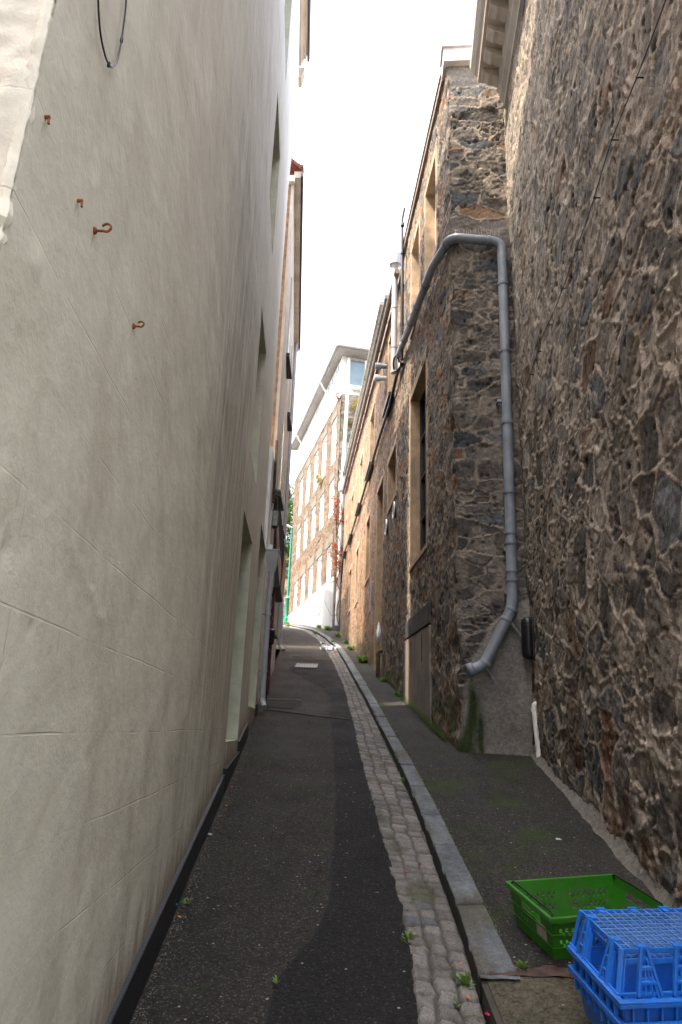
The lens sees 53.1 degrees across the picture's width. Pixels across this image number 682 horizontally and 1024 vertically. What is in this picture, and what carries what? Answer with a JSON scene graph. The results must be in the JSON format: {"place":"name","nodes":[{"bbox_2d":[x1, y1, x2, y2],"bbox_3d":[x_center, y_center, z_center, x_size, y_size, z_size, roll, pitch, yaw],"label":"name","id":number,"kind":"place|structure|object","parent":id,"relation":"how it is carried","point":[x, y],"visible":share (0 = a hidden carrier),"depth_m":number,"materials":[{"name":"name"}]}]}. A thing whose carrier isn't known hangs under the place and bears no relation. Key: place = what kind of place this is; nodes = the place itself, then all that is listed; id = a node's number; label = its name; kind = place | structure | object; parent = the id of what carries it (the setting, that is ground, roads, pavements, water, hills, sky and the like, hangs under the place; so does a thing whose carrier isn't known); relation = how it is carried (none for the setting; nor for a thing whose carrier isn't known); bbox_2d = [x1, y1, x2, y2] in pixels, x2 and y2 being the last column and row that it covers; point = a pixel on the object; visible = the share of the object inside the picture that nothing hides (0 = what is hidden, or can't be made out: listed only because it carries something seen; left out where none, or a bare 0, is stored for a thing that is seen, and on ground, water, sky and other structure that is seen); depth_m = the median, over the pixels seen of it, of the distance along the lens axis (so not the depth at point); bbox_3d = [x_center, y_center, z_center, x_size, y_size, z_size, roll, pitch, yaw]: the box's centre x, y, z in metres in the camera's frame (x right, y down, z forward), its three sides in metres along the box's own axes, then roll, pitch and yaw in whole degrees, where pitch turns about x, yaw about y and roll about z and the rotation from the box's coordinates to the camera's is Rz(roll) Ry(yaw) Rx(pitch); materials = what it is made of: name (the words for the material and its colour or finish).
{"place":"outdoors","nodes":[
{"label":"outdoors","id":0,"kind":"place"},
{"bbox_2d":[130,626,407,1023],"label":"road","id":1,"kind":"structure","parent":0,"point":[257,899],"depth_m":4.00,"materials":[{"name":"grey asphalt"}]},
{"bbox_2d":[181,897,192,904],"bbox_3d":[-0.804,2.018,3.542,0.050,0.032,0.060,-12,-22,37],"label":"weed","id":2,"kind":"object","parent":1,"relation":"on","point":[184,901],"visible":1,"depth_m":3.54,"materials":[{"name":"green plant"}]},
{"bbox_2d":[265,628,274,699],"bbox_3d":[-1.230,2.525,11.357,0.200,1.162,0.200,2,-18,0],"label":"waste bin","id":3,"kind":"object","parent":1,"relation":"on","point":[271,636],"visible":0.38,"depth_m":11.40,"materials":[{"name":"black plastic"}]},
{"bbox_2d":[266,703,296,707],"bbox_3d":[-0.933,2.993,10.571,0.483,0.089,0.480,2,-18,0],"label":"asphalt patch","id":4,"kind":"object","parent":1,"relation":"on","point":[282,705],"visible":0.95,"depth_m":10.56,"materials":[{"name":"grey asphalt"}]},
{"bbox_2d":[266,708,350,719],"bbox_3d":[-0.509,2.904,9.837,1.490,0.135,0.090,-6,-19,24],"label":"concrete strip","id":5,"kind":"object","parent":1,"relation":"on","point":[308,713],"visible":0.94,"depth_m":9.82,"materials":[{"name":"grey concrete"}]},
{"bbox_2d":[281,658,351,717],"bbox_3d":[-0.673,3.490,14.324,1.399,1.687,9.400,3,-18,-3],"label":"asphalt patch","id":6,"kind":"object","parent":1,"relation":"on","point":[325,675],"visible":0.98,"depth_m":14.41,"materials":[{"name":"grey asphalt"}]},
{"bbox_2d":[294,663,317,668],"bbox_3d":[-0.860,3.863,17.049,0.550,0.264,1.050,2,-18,0],"label":"drain grate","id":7,"kind":"object","parent":6,"relation":"in","point":[307,665],"visible":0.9,"depth_m":17.00,"materials":[{"name":"metal"}]},
{"bbox_2d":[267,720,417,1023],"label":"asphalt patch","id":8,"kind":"object","parent":1,"relation":"on","point":[359,930],"visible":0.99,"depth_m":3.24,"materials":[{"name":"grey asphalt"}]},
{"bbox_2d":[265,721,336,1023],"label":"tar seam","id":9,"kind":"object","parent":8,"relation":"on","point":[287,967],"visible":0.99,"depth_m":3.53,"materials":[{"name":"black asphalt"}]},
{"bbox_2d":[272,974,279,983],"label":"weed","id":10,"kind":"object","parent":9,"relation":"on","point":[275,981],"visible":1,"depth_m":2.84,"materials":[{"name":"green plant"}]},
{"bbox_2d":[283,625,485,1023],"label":"cobbled gutter","id":11,"kind":"object","parent":1,"relation":"on","point":[437,950],"visible":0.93,"depth_m":3.93,"materials":[{"name":"stone"}]},
{"bbox_2d":[132,691,490,1023],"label":"grit","id":12,"kind":"object","parent":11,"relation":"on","point":[204,893],"visible":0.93,"depth_m":3.53,"materials":[{"name":"grey gravel"}]},
{"bbox_2d":[320,645,335,649],"bbox_3d":[-0.427,4.458,22.490,0.483,0.171,0.390,8,-8,-17],"label":"crumpled paper","id":13,"kind":"object","parent":11,"relation":"on","point":[329,648],"visible":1,"depth_m":22.39,"materials":[{"name":"white paper"}]},
{"bbox_2d":[400,928,417,943],"bbox_3d":[0.328,2.040,3.279,0.084,0.054,0.160,-4,-19,17],"label":"weed","id":14,"kind":"object","parent":11,"relation":"on","point":[408,934],"visible":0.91,"depth_m":3.28,"materials":[{"name":"green plant"}]},
{"bbox_2d":[452,971,475,988],"bbox_3d":[0.533,2.015,2.947,0.106,0.049,0.117,2,-18,0],"label":"weed","id":15,"kind":"object","parent":11,"relation":"on","point":[465,980],"visible":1,"depth_m":2.93,"materials":[{"name":"green plant"}]},
{"bbox_2d":[283,624,520,1002],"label":"kerb","id":16,"kind":"structure","parent":1,"relation":"on","point":[486,953],"depth_m":4.04,"materials":[{"name":"stone"}]},
{"bbox_2d":[286,0,475,546],"label":"sky","id":17,"kind":"structure","parent":0,"point":[366,95],"materials":[{"name":"white"}]},
{"bbox_2d":[274,649,563,976],"bbox_3d":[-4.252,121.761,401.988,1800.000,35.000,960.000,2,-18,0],"label":"ground","id":18,"kind":"structure","parent":0,"point":[277,651],"depth_m":3.64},
{"bbox_2d":[0,0,310,1023],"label":"white building","id":19,"kind":"structure","parent":18,"relation":"on","point":[144,182],"depth_m":2.26,"materials":[{"name":"paint"}]},
{"bbox_2d":[97,0,126,68],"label":"cable","id":20,"kind":"object","parent":19,"relation":"attached to","point":[103,49],"visible":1,"depth_m":1.80,"materials":[{"name":"black plastic"}]},
{"bbox_2d":[226,511,251,741],"bbox_3d":[-1.153,1.147,6.696,0.338,2.110,1.299,3,-18,-3],"label":"window","id":21,"kind":"structure","parent":19,"relation":"in","point":[246,546],"depth_m":7.26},
{"bbox_2d":[240,524,265,708],"bbox_3d":[-1.290,1.444,9.203,0.338,2.320,1.459,3,-18,-3],"label":"window","id":22,"kind":"structure","parent":19,"relation":"in","point":[262,551],"depth_m":9.84,"materials":[{"name":"grey paint"}]},
{"bbox_2d":[251,309,265,480],"bbox_3d":[-1.071,-1.251,7.499,0.338,1.710,1.008,3,-18,-3],"label":"window","id":23,"kind":"structure","parent":19,"relation":"in","point":[262,351],"depth_m":7.97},
{"bbox_2d":[269,95,279,254],"bbox_3d":[-0.965,-4.063,8.234,0.338,1.560,1.058,3,-18,-3],"label":"window","id":24,"kind":"structure","parent":19,"relation":"in","point":[276,147],"depth_m":8.75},
{"bbox_2d":[284,0,291,72],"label":"window","id":25,"kind":"structure","parent":19,"relation":"in","point":[288,3],"depth_m":9.67,"materials":[{"name":"beige paint"}]},
{"bbox_2d":[256,158,303,707],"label":"tiled building","id":26,"kind":"structure","parent":18,"relation":"on","point":[289,338],"depth_m":13.50,"materials":[{"name":"ceramic"}]},
{"bbox_2d":[267,511,285,694],"bbox_3d":[-1.659,1.727,12.793,1.204,3.381,1.540,2,-18,0],"label":"black shopfront","id":27,"kind":"object","parent":26,"relation":"attached to","point":[279,583],"visible":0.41,"depth_m":12.37,"materials":[{"name":"paint"}]},
{"bbox_2d":[267,590,275,694],"bbox_3d":[-1.447,2.173,12.132,0.460,2.057,0.094,2,-18,0],"label":"door","id":28,"kind":"structure","parent":27,"relation":"in","point":[273,592],"depth_m":12.15,"materials":[{"name":"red paint"}]},
{"bbox_2d":[272,497,281,528],"bbox_3d":[-1.157,0.022,11.532,0.270,0.601,0.330,2,-18,0],"label":"wall lantern","id":29,"kind":"object","parent":26,"relation":"attached to","point":[276,511],"depth_m":11.38,"materials":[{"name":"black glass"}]},
{"bbox_2d":[275,489,280,496],"bbox_3d":[-1.176,-0.274,11.831,0.260,0.263,0.119,2,-18,0],"label":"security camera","id":30,"kind":"object","parent":26,"relation":"attached to","point":[277,492],"visible":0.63,"depth_m":11.81,"materials":[{"name":"black plastic"}]},
{"bbox_2d":[278,411,283,510],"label":"window","id":31,"kind":"structure","parent":26,"relation":"in","point":[282,434],"depth_m":13.43,"materials":[{"name":"grey glass"}]},
{"bbox_2d":[281,460,285,538],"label":"window","id":32,"kind":"structure","parent":26,"relation":"in","point":[284,534],"depth_m":15.94,"materials":[{"name":"black paint"}]},
{"bbox_2d":[286,277,292,378],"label":"window","id":33,"kind":"structure","parent":26,"relation":"in","point":[288,363],"depth_m":14.13,"materials":[{"name":"black paint"}]},
{"bbox_2d":[287,346,292,430],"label":"window","id":34,"kind":"structure","parent":26,"relation":"in","point":[289,424],"depth_m":16.68,"materials":[{"name":"black paint"}]},
{"bbox_2d":[278,484,290,651],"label":"white house","id":35,"kind":"structure","parent":18,"relation":"on","point":[281,647],"depth_m":19.45,"materials":[{"name":"paint"}]},
{"bbox_2d":[283,567,288,617],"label":"garden wall","id":36,"kind":"structure","parent":18,"relation":"on","point":[285,587],"depth_m":47.84,"materials":[{"name":"concrete"}]},
{"bbox_2d":[286,555,288,566],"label":"hedge","id":37,"kind":"object","parent":36,"relation":"on","point":[287,561],"visible":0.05,"depth_m":49.51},
{"bbox_2d":[285,472,295,556],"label":"garden tree","id":38,"kind":"object","parent":18,"relation":"on","point":[289,516],"visible":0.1,"depth_m":54.23,"materials":[{"name":"green plant"}]},
{"bbox_2d":[288,343,369,630],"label":"long stone building","id":39,"kind":"structure","parent":18,"relation":"on","point":[320,442],"depth_m":37.65,"materials":[{"name":"stone"}]},
{"bbox_2d":[293,572,298,609],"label":"window","id":40,"kind":"structure","parent":39,"relation":"in","point":[296,576],"depth_m":43.49,"materials":[{"name":"stone"}]},
{"bbox_2d":[296,521,304,558],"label":"window","id":41,"kind":"structure","parent":39,"relation":"in","point":[299,525],"depth_m":44.49,"materials":[{"name":"stone"}]},
{"bbox_2d":[299,470,306,514],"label":"window","id":42,"kind":"structure","parent":39,"relation":"in","point":[301,477],"depth_m":45.47,"materials":[{"name":"glass"}]},
{"bbox_2d":[300,564,306,603],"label":"window","id":43,"kind":"structure","parent":39,"relation":"in","point":[303,570],"depth_m":41.21,"materials":[{"name":"stone"}]},
{"bbox_2d":[303,510,308,550],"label":"window","id":44,"kind":"structure","parent":39,"relation":"in","point":[306,515],"depth_m":42.26,"materials":[{"name":"glass"}]},
{"bbox_2d":[306,457,310,503],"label":"window","id":45,"kind":"structure","parent":39,"relation":"in","point":[309,462],"depth_m":43.24,"materials":[{"name":"stone"}]},
{"bbox_2d":[308,555,314,597],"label":"window","id":46,"kind":"structure","parent":39,"relation":"in","point":[311,561],"depth_m":39.02,"materials":[{"name":"stone"}]},
{"bbox_2d":[311,498,319,539],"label":"window","id":47,"kind":"structure","parent":39,"relation":"in","point":[314,503],"depth_m":40.04,"materials":[{"name":"stone"}]},
{"bbox_2d":[311,472,323,483],"bbox_3d":[-1.233,-1.774,38.469,0.873,0.736,1.282,2,-18,0],"label":"wall plant","id":48,"kind":"object","parent":39,"relation":"attached to","point":[318,480],"depth_m":38.20,"materials":[{"name":"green plant"}]},
{"bbox_2d":[313,442,322,492],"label":"window","id":49,"kind":"structure","parent":39,"relation":"in","point":[317,447],"depth_m":41.09,"materials":[{"name":"glass"}]},
{"bbox_2d":[316,545,322,589],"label":"window","id":50,"kind":"structure","parent":39,"relation":"in","point":[319,552],"depth_m":36.89,"materials":[{"name":"stone"}]},
{"bbox_2d":[319,485,329,529],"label":"window","id":51,"kind":"structure","parent":39,"relation":"in","point":[322,491],"depth_m":37.93,"materials":[{"name":"stone"}]},
{"bbox_2d":[322,428,331,478],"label":"window","id":52,"kind":"structure","parent":39,"relation":"in","point":[324,440],"depth_m":38.93,"materials":[{"name":"glass"}]},
{"bbox_2d":[325,533,335,581],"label":"window","id":53,"kind":"structure","parent":39,"relation":"in","point":[331,537],"depth_m":34.63,"materials":[{"name":"stone"}]},
{"bbox_2d":[329,470,338,517],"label":"window","id":54,"kind":"structure","parent":39,"relation":"in","point":[331,481],"depth_m":35.66,"materials":[{"name":"glass"}]},
{"bbox_2d":[325,487,343,622],"bbox_3d":[-0.200,1.954,32.245,1.098,6.680,0.740,2,-18,0],"label":"creeper","id":55,"kind":"object","parent":39,"relation":"attached to","point":[338,502],"visible":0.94,"depth_m":32.36,"materials":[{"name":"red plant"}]},
{"bbox_2d":[331,409,340,464],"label":"window","id":56,"kind":"structure","parent":39,"relation":"in","point":[334,419],"depth_m":36.64,"materials":[{"name":"stone"}]},
{"bbox_2d":[334,390,341,404],"bbox_3d":[-0.156,-5.940,35.169,0.467,0.809,0.484,2,-18,0],"label":"wall plant","id":57,"kind":"object","parent":39,"relation":"attached to","point":[337,396],"depth_m":35.14,"materials":[{"name":"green plant"}]},
{"bbox_2d":[349,391,357,409],"bbox_3d":[0.813,-5.530,35.099,1.187,1.452,0.793,2,-18,0],"label":"wall plant","id":58,"kind":"object","parent":39,"relation":"attached to","point":[354,403],"depth_m":35.14,"materials":[{"name":"green plant"}]},
{"bbox_2d":[340,239,402,691],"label":"stone terrace","id":59,"kind":"structure","parent":18,"relation":"on","point":[371,589],"depth_m":17.32,"materials":[{"name":"brown stone"}]},
{"bbox_2d":[342,512,347,558],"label":"window","id":60,"kind":"structure","parent":59,"relation":"in","point":[344,553],"depth_m":30.28,"materials":[{"name":"stone"}]},
{"bbox_2d":[347,563,351,615],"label":"window","id":61,"kind":"structure","parent":59,"relation":"in","point":[350,571],"depth_m":26.41,"materials":[{"name":"stone"}]},
{"bbox_2d":[347,487,353,544],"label":"window","id":62,"kind":"structure","parent":59,"relation":"in","point":[352,497],"depth_m":27.19,"materials":[{"name":"stone"}]},
{"bbox_2d":[354,542,358,607],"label":"window","id":63,"kind":"structure","parent":59,"relation":"in","point":[357,549],"depth_m":23.30,"materials":[{"name":"stone"}]},
{"bbox_2d":[355,446,363,515],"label":"window","id":64,"kind":"structure","parent":59,"relation":"in","point":[361,459],"depth_m":23.64,"materials":[{"name":"stone"}]},
{"bbox_2d":[364,508,370,585],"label":"window","id":65,"kind":"structure","parent":59,"relation":"in","point":[368,521],"depth_m":19.82,"materials":[{"name":"stone"}]},
{"bbox_2d":[364,395,375,480],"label":"window","id":66,"kind":"structure","parent":59,"relation":"in","point":[372,417],"depth_m":20.31,"materials":[{"name":"stone"}]},
{"bbox_2d":[340,355,402,582],"bbox_3d":[0.550,-0.029,22.377,0.198,0.954,18.657,3,-18,-3],"label":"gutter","id":67,"kind":"object","parent":59,"relation":"attached to","point":[400,365],"visible":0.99,"depth_m":16.93,"materials":[{"name":"black plastic"}]},
{"bbox_2d":[376,622,380,643],"bbox_3d":[0.868,2.793,15.757,0.123,0.520,0.285,2,-18,0],"label":"bag","id":68,"kind":"object","parent":59,"relation":"in","point":[378,634],"visible":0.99,"depth_m":15.67,"materials":[{"name":"white plastic"}]},
{"bbox_2d":[374,470,384,669],"bbox_3d":[1.015,1.410,16.210,0.241,4.640,1.545,3,-18,-3],"label":"door","id":69,"kind":"structure","parent":59,"relation":"in","point":[380,490],"depth_m":16.79,"materials":[{"name":"wood"}]},
{"bbox_2d":[382,331,402,417],"bbox_3d":[1.216,-3.379,15.778,0.369,2.110,1.294,3,-18,-3],"label":"window","id":70,"kind":"structure","parent":59,"relation":"in","point":[390,376],"depth_m":16.24,"materials":[{"name":"stone"}]},
{"bbox_2d":[386,434,401,516],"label":"window","id":71,"kind":"structure","parent":59,"relation":"in","point":[391,462],"depth_m":15.21,"materials":[{"name":"stone"}]},
{"bbox_2d":[395,42,533,755],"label":"stone wing","id":72,"kind":"structure","parent":18,"relation":"on","point":[466,672],"depth_m":9.06,"materials":[{"name":"stone"}]},
{"bbox_2d":[410,211,420,339],"bbox_3d":[1.480,-4.340,12.627,0.255,2.040,1.114,3,-18,-3],"label":"window","id":73,"kind":"structure","parent":72,"relation":"in","point":[415,284],"depth_m":13.05,"materials":[{"name":"stone"}]},
{"bbox_2d":[408,346,428,572],"bbox_3d":[1.370,-0.803,11.214,0.255,3.320,1.795,3,-18,-3],"label":"window","id":74,"kind":"structure","parent":72,"relation":"in","point":[418,415],"depth_m":11.82,"materials":[{"name":"stone"}]},
{"bbox_2d":[424,141,438,275],"bbox_3d":[1.575,-4.797,11.183,0.255,2.040,1.164,3,-18,-3],"label":"window","id":75,"kind":"structure","parent":72,"relation":"in","point":[430,196],"depth_m":11.61,"materials":[{"name":"stone"}]},
{"bbox_2d":[480,979,503,1023],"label":"kerb","id":76,"kind":"structure","parent":18,"relation":"on","point":[488,1003],"depth_m":2.74,"materials":[{"name":"grey concrete"}]},
{"bbox_2d":[470,0,681,925],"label":"stone building","id":77,"kind":"structure","parent":18,"relation":"on","point":[600,423],"depth_m":4.81,"materials":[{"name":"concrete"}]},
{"bbox_2d":[521,616,535,659],"bbox_3d":[2.054,1.377,7.453,0.168,0.457,0.162,2,-18,0],"label":"wall box","id":78,"kind":"object","parent":77,"relation":"attached to","point":[528,639],"visible":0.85,"depth_m":7.39,"materials":[{"name":"black plastic"}]},
{"bbox_2d":[531,701,540,757],"bbox_3d":[2.081,2.270,7.108,0.170,0.584,0.137,6,-18,-12],"label":"outlet pipe","id":79,"kind":"object","parent":77,"relation":"attached to","point":[535,725],"visible":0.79,"depth_m":7.09,"materials":[{"name":"white plastic"}]},
{"bbox_2d":[518,0,665,412],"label":"cable","id":80,"kind":"object","parent":77,"relation":"attached to","point":[612,139],"visible":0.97,"depth_m":4.65,"materials":[{"name":"black plastic"}]},
{"bbox_2d":[283,623,673,966],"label":"pavement","id":81,"kind":"structure","parent":0,"point":[523,810],"depth_m":4.98,"materials":[{"name":"grey asphalt"}]},
{"bbox_2d":[283,524,292,622],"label":"street lamp","id":82,"kind":"object","parent":81,"relation":"on","point":[285,618],"visible":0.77,"depth_m":45.58,"materials":[{"name":"green metal"}]},
{"bbox_2d":[346,645,354,649],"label":"weed","id":83,"kind":"object","parent":81,"relation":"on","point":[351,647],"visible":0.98,"depth_m":22.24,"materials":[{"name":"green plant"}]},
{"bbox_2d":[356,655,367,661],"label":"weed","id":84,"kind":"object","parent":81,"relation":"on","point":[362,658],"visible":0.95,"depth_m":17.96,"materials":[{"name":"green plant"}]},
{"bbox_2d":[324,633,499,939],"bbox_3d":[0.374,3.664,16.497,0.763,4.900,26.361,3,-18,-3],"label":"grass fringe","id":85,"kind":"object","parent":81,"relation":"on","point":[433,728],"depth_m":8.88,"materials":[{"name":"green plant"}]},
{"bbox_2d":[505,874,668,959],"bbox_3d":[1.169,1.922,3.265,0.622,0.204,0.422,4,-8,-14],"label":"produce crate","id":86,"kind":"object","parent":81,"relation":"on","point":[546,928],"visible":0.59,"depth_m":3.40,"materials":[{"name":"green plastic"}]},
{"bbox_2d":[486,977,591,1023],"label":"concrete slab","id":87,"kind":"structure","parent":0,"point":[540,1000],"depth_m":2.72,"materials":[{"name":"beige concrete"}]},
{"bbox_2d":[489,965,573,977],"bbox_3d":[1.189,1.977,2.939,1.114,0.044,0.085,2,-18,0],"label":"brick edging","id":88,"kind":"object","parent":87,"relation":"on","point":[546,970],"visible":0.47,"depth_m":2.92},
{"bbox_2d":[515,959,527,969],"bbox_3d":[0.781,1.952,2.948,0.069,0.033,0.061,-6,-19,24],"label":"weed","id":89,"kind":"object","parent":88,"relation":"on","point":[521,964],"visible":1,"depth_m":2.95,"materials":[{"name":"green plant"}]},
{"bbox_2d":[568,964,681,1023],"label":"blue crate","id":90,"kind":"object","parent":87,"relation":"on","point":[597,1010],"visible":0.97,"depth_m":2.44,"materials":[{"name":"plastic"}]},
{"bbox_2d":[567,945,681,1022],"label":"blue crate","id":91,"kind":"object","parent":90,"relation":"on","point":[629,1009],"visible":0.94,"depth_m":2.37,"materials":[{"name":"plastic"}]},
{"bbox_2d":[576,918,681,999],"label":"crate","id":92,"kind":"object","parent":91,"relation":"on","point":[594,933],"visible":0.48,"depth_m":2.38,"materials":[{"name":"blue plastic"}]},
{"bbox_2d":[569,906,681,997],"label":"crate","id":93,"kind":"object","parent":92,"relation":"on","point":[591,917],"visible":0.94,"depth_m":2.44,"materials":[{"name":"blue plastic"}]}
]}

